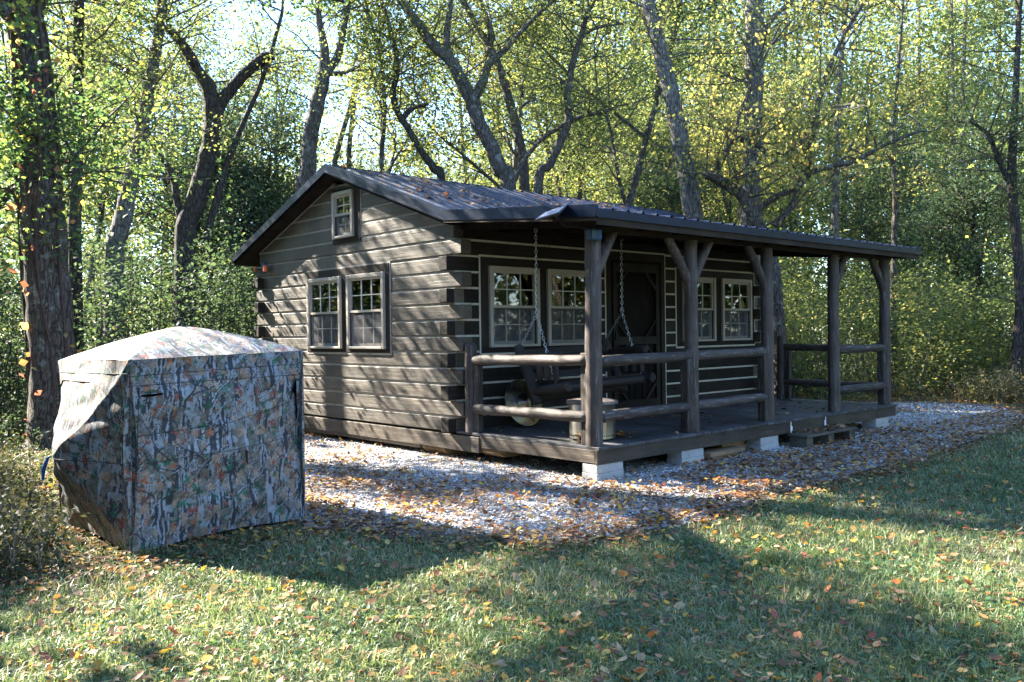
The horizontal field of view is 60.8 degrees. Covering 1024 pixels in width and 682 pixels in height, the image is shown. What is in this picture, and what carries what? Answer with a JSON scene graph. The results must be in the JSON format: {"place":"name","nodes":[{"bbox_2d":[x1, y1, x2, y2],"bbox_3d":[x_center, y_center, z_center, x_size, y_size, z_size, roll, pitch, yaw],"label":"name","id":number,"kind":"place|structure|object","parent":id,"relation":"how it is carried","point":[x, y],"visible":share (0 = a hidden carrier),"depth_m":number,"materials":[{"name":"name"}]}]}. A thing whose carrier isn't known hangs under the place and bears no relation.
{"place":"outdoors","nodes":[
{"label":"outdoors","id":0,"kind":"place"},
{"bbox_2d":[0,329,1023,681],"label":"ground","id":1,"kind":"structure","parent":0,"point":[274,603],"depth_m":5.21,"materials":[{"name":"green plant"}]},
{"bbox_2d":[0,379,44,449],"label":"undergrowth weeds","id":2,"kind":"object","parent":1,"relation":"on","point":[7,418],"visible":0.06,"depth_m":12.73,"materials":[{"name":"green plant"}]},
{"bbox_2d":[0,419,86,580],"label":"weeds","id":3,"kind":"object","parent":1,"relation":"on","point":[14,486],"visible":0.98,"depth_m":5.94,"materials":[{"name":"green plant"}]},
{"bbox_2d":[0,8,119,373],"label":"woodland tree","id":4,"kind":"object","parent":1,"relation":"on","point":[3,270],"visible":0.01,"depth_m":32.82,"materials":[{"name":"green plant"}]},
{"bbox_2d":[0,53,174,284],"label":"woodland tree","id":5,"kind":"object","parent":1,"relation":"on","point":[91,216],"visible":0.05,"depth_m":28.49,"materials":[{"name":"green plant"}]},
{"bbox_2d":[0,0,214,353],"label":"straight dark tree","id":6,"kind":"object","parent":1,"relation":"on","point":[78,40],"visible":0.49,"depth_m":14.92,"materials":[{"name":"green plant"}]},
{"bbox_2d":[0,0,244,331],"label":"woodland tree","id":7,"kind":"object","parent":1,"relation":"on","point":[97,229],"visible":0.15,"depth_m":22.68,"materials":[{"name":"green plant"}]},
{"bbox_2d":[54,26,198,305],"bbox_3d":[-14.839,-5.337,32.518,8.014,13.707,8.481,-1,1,-10],"label":"woodland tree","id":8,"kind":"object","parent":1,"relation":"on","point":[136,227],"visible":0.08,"depth_m":31.93,"materials":[{"name":"green plant"}]},
{"bbox_2d":[3,0,255,328],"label":"woodland tree","id":9,"kind":"object","parent":1,"relation":"on","point":[174,86],"visible":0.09,"depth_m":25.43,"materials":[{"name":"green plant"}]},
{"bbox_2d":[0,198,261,428],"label":"dark thicket","id":10,"kind":"object","parent":1,"relation":"on","point":[129,328],"visible":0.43,"depth_m":14.49,"materials":[{"name":"green plant"}]},
{"bbox_2d":[49,0,268,344],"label":"leaning tree","id":11,"kind":"object","parent":1,"relation":"on","point":[154,50],"visible":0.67,"depth_m":15.90,"materials":[{"name":"green plant"}]},
{"bbox_2d":[41,321,304,554],"bbox_3d":[-2.786,0.652,6.992,1.850,1.623,1.741,-1,1,-42],"label":"hunting blind","id":12,"kind":"object","parent":1,"relation":"on","point":[172,435],"visible":1,"depth_m":6.40,"materials":[{"name":"fabric"}]},
{"bbox_2d":[0,0,352,451],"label":"vine covered tree","id":13,"kind":"object","parent":1,"relation":"on","point":[35,161],"visible":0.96,"depth_m":11.77,"materials":[{"name":"green plant"}]},
{"bbox_2d":[85,35,292,349],"bbox_3d":[-7.346,-2.786,21.075,5.458,8.708,4.567,0,1,27],"label":"woodland tree","id":14,"kind":"object","parent":1,"relation":"on","point":[193,161],"visible":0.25,"depth_m":20.56,"materials":[{"name":"green plant"}]},
{"bbox_2d":[109,25,300,317],"bbox_3d":[-11.433,-4.928,31.555,7.873,12.726,7.441,-1,1,-32],"label":"woodland tree","id":15,"kind":"object","parent":1,"relation":"on","point":[185,112],"visible":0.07,"depth_m":30.88,"materials":[{"name":"green plant"}]},
{"bbox_2d":[82,0,369,326],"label":"forked tree","id":16,"kind":"object","parent":1,"relation":"on","point":[189,212],"visible":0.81,"depth_m":16.91,"materials":[{"name":"green plant"}]},
{"bbox_2d":[150,0,359,282],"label":"woodland tree","id":17,"kind":"object","parent":1,"relation":"on","point":[278,92],"visible":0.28,"depth_m":28.70,"materials":[{"name":"green plant"}]},
{"bbox_2d":[195,59,350,338],"bbox_3d":[-5.918,-2.451,20.903,4.208,8.022,5.028,-1,1,4],"label":"woodland tree","id":18,"kind":"object","parent":1,"relation":"on","point":[251,188],"visible":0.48,"depth_m":20.15,"materials":[{"name":"green plant"}]},
{"bbox_2d":[218,0,462,192],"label":"leaning tree","id":19,"kind":"object","parent":1,"relation":"on","point":[307,167],"visible":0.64,"depth_m":19.39,"materials":[{"name":"green plant"}]},
{"bbox_2d":[286,0,444,167],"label":"slender tree","id":20,"kind":"object","parent":1,"relation":"on","point":[337,151],"visible":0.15,"depth_m":22.96,"materials":[{"name":"green plant"}]},
{"bbox_2d":[285,61,453,195],"bbox_3d":[-5.006,-4.254,32.716,6.530,11.168,6.910,-1,1,-30],"label":"woodland tree","id":21,"kind":"object","parent":1,"relation":"on","point":[358,153],"visible":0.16,"depth_m":32.46,"materials":[{"name":"green plant"}]},
{"bbox_2d":[297,0,473,179],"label":"slender tree","id":22,"kind":"object","parent":1,"relation":"on","point":[434,168],"visible":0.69,"depth_m":19.94,"materials":[{"name":"green plant"}]},
{"bbox_2d":[274,0,508,179],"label":"woodland tree","id":23,"kind":"object","parent":1,"relation":"on","point":[381,87],"visible":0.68,"depth_m":20.21,"materials":[{"name":"green plant"}]},
{"bbox_2d":[326,0,605,194],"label":"woodland tree","id":24,"kind":"object","parent":1,"relation":"on","point":[506,139],"visible":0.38,"depth_m":22.83,"materials":[{"name":"green plant"}]},
{"bbox_2d":[368,0,589,189],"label":"forked tree","id":25,"kind":"object","parent":1,"relation":"on","point":[503,172],"visible":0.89,"depth_m":19.40,"materials":[{"name":"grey plant"}]},
{"bbox_2d":[364,0,604,193],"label":"woodland tree","id":26,"kind":"object","parent":1,"relation":"on","point":[466,178],"visible":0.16,"depth_m":27.33,"materials":[{"name":"green plant"}]},
{"bbox_2d":[423,0,552,191],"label":"leaning tree","id":27,"kind":"object","parent":1,"relation":"on","point":[524,178],"visible":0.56,"depth_m":20.92,"materials":[{"name":"green plant"}]},
{"bbox_2d":[0,373,1023,681],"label":"fallen leaves","id":28,"kind":"object","parent":1,"relation":"on","point":[630,531],"visible":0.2,"depth_m":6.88,"materials":[{"name":"orange plant"}]},
{"bbox_2d":[0,0,1023,367],"bbox_3d":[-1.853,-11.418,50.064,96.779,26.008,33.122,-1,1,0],"label":"woods","id":29,"kind":"object","parent":1,"relation":"on","point":[944,26],"visible":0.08,"depth_m":41.88,"materials":[{"name":"green plant"}]},
{"bbox_2d":[0,432,1023,681],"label":"lawn weeds","id":30,"kind":"object","parent":1,"relation":"on","point":[648,650],"visible":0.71,"depth_m":4.62,"materials":[{"name":"green plant"}]},
{"bbox_2d":[0,218,1023,399],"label":"back thicket","id":31,"kind":"object","parent":1,"relation":"on","point":[1010,286],"visible":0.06,"depth_m":21.46,"materials":[{"name":"green plant"}]},
{"bbox_2d":[412,0,634,196],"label":"woodland tree","id":32,"kind":"object","parent":1,"relation":"on","point":[525,107],"visible":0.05,"depth_m":31.83,"materials":[{"name":"green plant"}]},
{"bbox_2d":[468,0,686,193],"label":"curving tree","id":33,"kind":"object","parent":1,"relation":"on","point":[566,96],"visible":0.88,"depth_m":19.91,"materials":[{"name":"green plant"}]},
{"bbox_2d":[468,0,709,207],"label":"woodland tree","id":34,"kind":"object","parent":1,"relation":"on","point":[556,178],"visible":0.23,"depth_m":27.52,"materials":[{"name":"green plant"}]},
{"bbox_2d":[439,0,744,205],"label":"woodland tree","id":35,"kind":"object","parent":1,"relation":"on","point":[638,170],"visible":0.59,"depth_m":21.37,"materials":[{"name":"green plant"}]},
{"bbox_2d":[524,68,660,204],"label":"woodland tree","id":36,"kind":"object","parent":1,"relation":"on","point":[592,176],"visible":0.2,"depth_m":31.50,"materials":[{"name":"green plant"}]},
{"bbox_2d":[300,401,1023,540],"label":"gravel pad","id":37,"kind":"object","parent":1,"relation":"on","point":[530,469],"visible":0.25,"depth_m":8.94,"materials":[{"name":"grey gravel"}]},
{"bbox_2d":[231,164,920,464],"bbox_3d":[0.913,-0.562,13.681,7.504,3.835,7.922,-1,1,-42],"label":"log cabin","id":38,"kind":"object","parent":37,"relation":"on","point":[393,310],"visible":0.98,"depth_m":11.23,"materials":[{"name":"brown wood"}]},
{"bbox_2d":[254,261,266,273],"bbox_3d":[-3.940,-1.155,13.674,0.086,0.180,0.426,-1,1,-42],"label":"corner device","id":39,"kind":"object","parent":38,"relation":"attached to","point":[263,267],"visible":1,"depth_m":13.55,"materials":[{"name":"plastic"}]},
{"bbox_2d":[306,276,341,348],"bbox_3d":[-2.654,-0.394,12.380,0.087,1.000,0.910,-1,1,-42],"label":"window","id":40,"kind":"structure","parent":38,"relation":"in","point":[323,295],"depth_m":12.42,"materials":[{"name":"white glass"}]},
{"bbox_2d":[331,189,353,239],"bbox_3d":[-2.308,-1.734,11.966,0.087,0.640,0.530,-1,1,-42],"label":"window","id":41,"kind":"structure","parent":38,"relation":"in","point":[342,209],"depth_m":11.99,"materials":[{"name":"beige glass"}]},
{"bbox_2d":[346,272,385,348],"bbox_3d":[-1.933,-0.395,11.587,0.087,1.000,0.898,-1,1,-42],"label":"window","id":42,"kind":"structure","parent":38,"relation":"in","point":[365,293],"depth_m":11.62,"materials":[{"name":"clear glass"}]},
{"bbox_2d":[488,266,540,347],"bbox_3d":[0.026,-0.423,10.837,0.839,0.990,0.087,-1,1,-42],"label":"window","id":43,"kind":"structure","parent":38,"relation":"in","point":[511,290],"depth_m":10.85,"materials":[{"name":"clear glass"}]},
{"bbox_2d":[341,165,688,217],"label":"roof leaves","id":44,"kind":"object","parent":38,"relation":"on","point":[444,193],"visible":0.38,"depth_m":12.11,"materials":[{"name":"brown plant"}]},
{"bbox_2d":[505,380,541,425],"bbox_3d":[0.140,0.751,10.627,0.584,0.551,0.211,-1,1,-42],"label":"heat deflector","id":45,"kind":"object","parent":38,"relation":"on","point":[517,394],"visible":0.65,"depth_m":10.58,"materials":[{"name":"metal"}]},
{"bbox_2d":[534,202,584,228],"bbox_3d":[0.469,-1.227,8.589,0.432,0.288,0.462,-1,1,-42],"label":"solar panel","id":46,"kind":"object","parent":38,"relation":"attached to","point":[555,212],"visible":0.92,"depth_m":8.51,"materials":[{"name":"black plastic"}]},
{"bbox_2d":[546,269,584,345],"bbox_3d":[0.753,-0.440,11.499,0.840,0.990,0.087,-1,1,-42],"label":"window","id":47,"kind":"structure","parent":38,"relation":"in","point":[565,289],"depth_m":11.47,"materials":[{"name":"clear glass"}]},
{"bbox_2d":[514,228,655,404],"bbox_3d":[0.875,-0.319,10.335,1.678,2.060,0.939,-1,1,-42],"label":"porch swing","id":48,"kind":"object","parent":38,"relation":"hanging from","point":[618,381],"visible":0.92,"depth_m":10.16,"materials":[{"name":"brown wood"}]},
{"bbox_2d":[566,397,617,439],"bbox_3d":[0.856,0.759,9.304,0.556,0.541,0.556,-1,1,-42],"label":"fire pit","id":49,"kind":"object","parent":38,"relation":"on","point":[609,430],"visible":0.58,"depth_m":9.14,"materials":[{"name":"metal"}]},
{"bbox_2d":[586,221,601,240],"bbox_3d":[0.802,-1.097,8.552,0.150,0.225,0.105,-1,1,-42],"label":"battery box","id":50,"kind":"object","parent":38,"relation":"hanging from","point":[593,234],"visible":0.91,"depth_m":8.51,"materials":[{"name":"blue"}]},
{"bbox_2d":[611,259,660,408],"bbox_3d":[1.775,-0.073,12.451,1.100,2.140,0.131,-1,1,-42],"label":"door","id":51,"kind":"structure","parent":38,"relation":"in","point":[641,306],"depth_m":12.49,"materials":[{"name":"black wood"}]},
{"bbox_2d":[494,397,860,440],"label":"porch leaves","id":52,"kind":"object","parent":38,"relation":"on","point":[677,432],"visible":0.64,"depth_m":11.18,"materials":[{"name":"brown plant"}]},
{"bbox_2d":[682,277,716,341],"bbox_3d":[2.869,-0.488,13.422,0.840,0.990,0.087,-1,1,-42],"label":"window","id":53,"kind":"structure","parent":38,"relation":"in","point":[706,286],"depth_m":13.59,"materials":[{"name":"beige glass"}]},
{"bbox_2d":[721,278,752,340],"bbox_3d":[3.624,-0.505,14.108,0.840,0.990,0.087,-1,1,-42],"label":"window","id":54,"kind":"structure","parent":38,"relation":"in","point":[736,294],"depth_m":14.14,"materials":[{"name":"beige glass"}]},
{"bbox_2d":[582,470,623,480],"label":"concrete block","id":55,"kind":"structure","parent":37,"relation":"on","point":[605,476],"depth_m":8.70,"materials":[{"name":"grey concrete"}]},
{"bbox_2d":[583,461,622,473],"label":"concrete block","id":56,"kind":"structure","parent":55,"relation":"on","point":[599,469],"depth_m":8.70,"materials":[{"name":"grey concrete"}]},
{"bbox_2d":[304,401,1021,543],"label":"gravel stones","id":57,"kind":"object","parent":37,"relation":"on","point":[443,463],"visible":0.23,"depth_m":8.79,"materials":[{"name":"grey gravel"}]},
{"bbox_2d":[667,456,703,465],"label":"concrete block","id":58,"kind":"structure","parent":37,"relation":"on","point":[675,461],"depth_m":9.61,"materials":[{"name":"grey concrete"}]},
{"bbox_2d":[667,448,702,458],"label":"concrete block","id":59,"kind":"structure","parent":58,"relation":"on","point":[688,453],"depth_m":9.62,"materials":[{"name":"grey concrete"}]},
{"bbox_2d":[704,452,737,460],"bbox_3d":[2.376,1.327,10.063,0.590,0.050,0.160,-1,1,-42],"label":"plank","id":60,"kind":"object","parent":37,"relation":"on","point":[716,457],"visible":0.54,"depth_m":9.96,"materials":[{"name":"brown wood"}]},
{"bbox_2d":[703,446,744,456],"bbox_3d":[2.401,1.277,10.093,0.710,0.045,0.230,-1,1,-43],"label":"plank","id":61,"kind":"object","parent":60,"relation":"on","point":[715,452],"visible":0.8,"depth_m":10.02,"materials":[{"name":"brown wood"}]},
{"bbox_2d":[747,442,778,450],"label":"concrete block","id":62,"kind":"structure","parent":37,"relation":"on","point":[767,446],"depth_m":10.68,"materials":[{"name":"grey concrete"}]},
{"bbox_2d":[746,435,777,444],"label":"concrete block","id":63,"kind":"structure","parent":62,"relation":"on","point":[766,440],"depth_m":10.67,"materials":[{"name":"grey concrete"}]},
{"bbox_2d":[788,426,856,447],"bbox_3d":[4.024,1.244,11.258,1.300,0.183,0.270,-1,1,-42],"label":"wooden step","id":64,"kind":"object","parent":37,"relation":"on","point":[804,439],"visible":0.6,"depth_m":11.12,"materials":[{"name":"brown wood"}]},
{"bbox_2d":[862,423,888,428],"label":"concrete block","id":65,"kind":"structure","parent":37,"relation":"on","point":[883,425],"depth_m":12.71,"materials":[{"name":"grey concrete"}]},
{"bbox_2d":[863,417,887,424],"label":"concrete block","id":66,"kind":"structure","parent":65,"relation":"on","point":[878,421],"depth_m":12.71,"materials":[{"name":"grey concrete"}]},
{"bbox_2d":[602,98,739,223],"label":"woodland tree","id":67,"kind":"object","parent":1,"relation":"on","point":[674,198],"visible":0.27,"depth_m":27.25,"materials":[{"name":"green plant"}]},
{"bbox_2d":[574,0,789,220],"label":"leaning tree","id":68,"kind":"object","parent":1,"relation":"on","point":[691,203],"visible":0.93,"depth_m":17.86,"materials":[{"name":"green plant"}]},
{"bbox_2d":[605,33,827,334],"bbox_3d":[6.903,-4.602,28.683,6.622,11.758,7.151,0,1,39],"label":"woodland tree","id":69,"kind":"object","parent":1,"relation":"on","point":[728,207],"visible":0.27,"depth_m":28.20,"materials":[{"name":"green plant"}]},
{"bbox_2d":[622,51,820,223],"bbox_3d":[7.724,-4.834,32.920,7.332,12.057,6.790,-1,1,5],"label":"woodland tree","id":70,"kind":"object","parent":1,"relation":"on","point":[718,193],"visible":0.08,"depth_m":31.92,"materials":[{"name":"green plant"}]},
{"bbox_2d":[638,0,815,376],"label":"upright tree","id":71,"kind":"object","parent":1,"relation":"on","point":[755,53],"visible":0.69,"depth_m":18.35,"materials":[{"name":"green plant"}]},
{"bbox_2d":[665,0,890,301],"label":"woodland tree","id":72,"kind":"object","parent":1,"relation":"on","point":[775,66],"visible":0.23,"depth_m":31.95,"materials":[{"name":"green plant"}]},
{"bbox_2d":[576,0,981,397],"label":"spreading tree","id":73,"kind":"object","parent":1,"relation":"on","point":[752,210],"visible":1,"depth_m":16.84,"materials":[{"name":"green plant"}]},
{"bbox_2d":[764,0,922,237],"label":"bare trunk","id":74,"kind":"object","parent":1,"relation":"on","point":[835,213],"visible":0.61,"depth_m":18.96,"materials":[{"name":"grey plant"}]},
{"bbox_2d":[794,89,952,362],"bbox_3d":[12.995,-3.599,30.263,5.042,9.613,6.025,-1,1,-10],"label":"woodland tree","id":75,"kind":"object","parent":1,"relation":"on","point":[876,218],"visible":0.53,"depth_m":29.92,"materials":[{"name":"green plant"}]},
{"bbox_2d":[757,252,1023,402],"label":"side thicket","id":76,"kind":"object","parent":1,"relation":"on","point":[922,375],"visible":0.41,"depth_m":18.62,"materials":[{"name":"green plant"}]},
{"bbox_2d":[819,0,967,391],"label":"bare trunk","id":77,"kind":"object","parent":1,"relation":"on","point":[900,55],"visible":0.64,"depth_m":19.95,"materials":[{"name":"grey plant"}]},
{"bbox_2d":[852,0,1023,399],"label":"vine covered tree","id":78,"kind":"object","parent":1,"relation":"on","point":[1010,174],"visible":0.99,"depth_m":16.98,"materials":[{"name":"green plant"}]},
{"bbox_2d":[880,100,1023,373],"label":"woodland tree","id":79,"kind":"object","parent":1,"relation":"on","point":[974,237],"visible":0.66,"depth_m":25.08,"materials":[{"name":"green plant"}]},
{"bbox_2d":[939,358,1023,404],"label":"edge weeds","id":80,"kind":"object","parent":1,"relation":"on","point":[1003,386],"visible":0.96,"depth_m":16.86,"materials":[{"name":"green plant"}]},
{"bbox_2d":[952,86,1023,274],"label":"woodland tree","id":81,"kind":"object","parent":1,"relation":"on","point":[1002,102],"visible":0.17,"depth_m":31.53,"materials":[{"name":"green plant"}]},
{"bbox_2d":[994,65,1023,191],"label":"woodland tree","id":82,"kind":"object","parent":1,"relation":"on","point":[1010,81],"visible":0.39,"depth_m":28.80,"materials":[{"name":"green plant"}]},
{"bbox_2d":[0,0,1023,333],"label":"sky","id":83,"kind":"structure","parent":0,"point":[235,19],"materials":[{"name":"white"}]},
{"bbox_3d":[2.662,1.318,10.566,0.450,0.050,0.160,-1,1,-44],"label":"plank","id":84,"kind":"object","parent":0,"visible":0},
{"bbox_2d":[715,443,746,447],"bbox_3d":[2.646,1.273,10.538,0.430,0.040,0.160,-1,1,-40],"label":"plank","id":85,"kind":"object","parent":84,"relation":"on","point":[743,445],"visible":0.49,"depth_m":10.54,"materials":[{"name":"brown wood"}]},
{"bbox_2d":[714,441,744,446],"bbox_3d":[2.612,1.232,10.507,0.480,0.040,0.140,-1,1,-43],"label":"plank","id":86,"kind":"object","parent":85,"relation":"on","point":[732,444],"visible":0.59,"depth_m":10.41,"materials":[{"name":"brown wood"}]}
]}

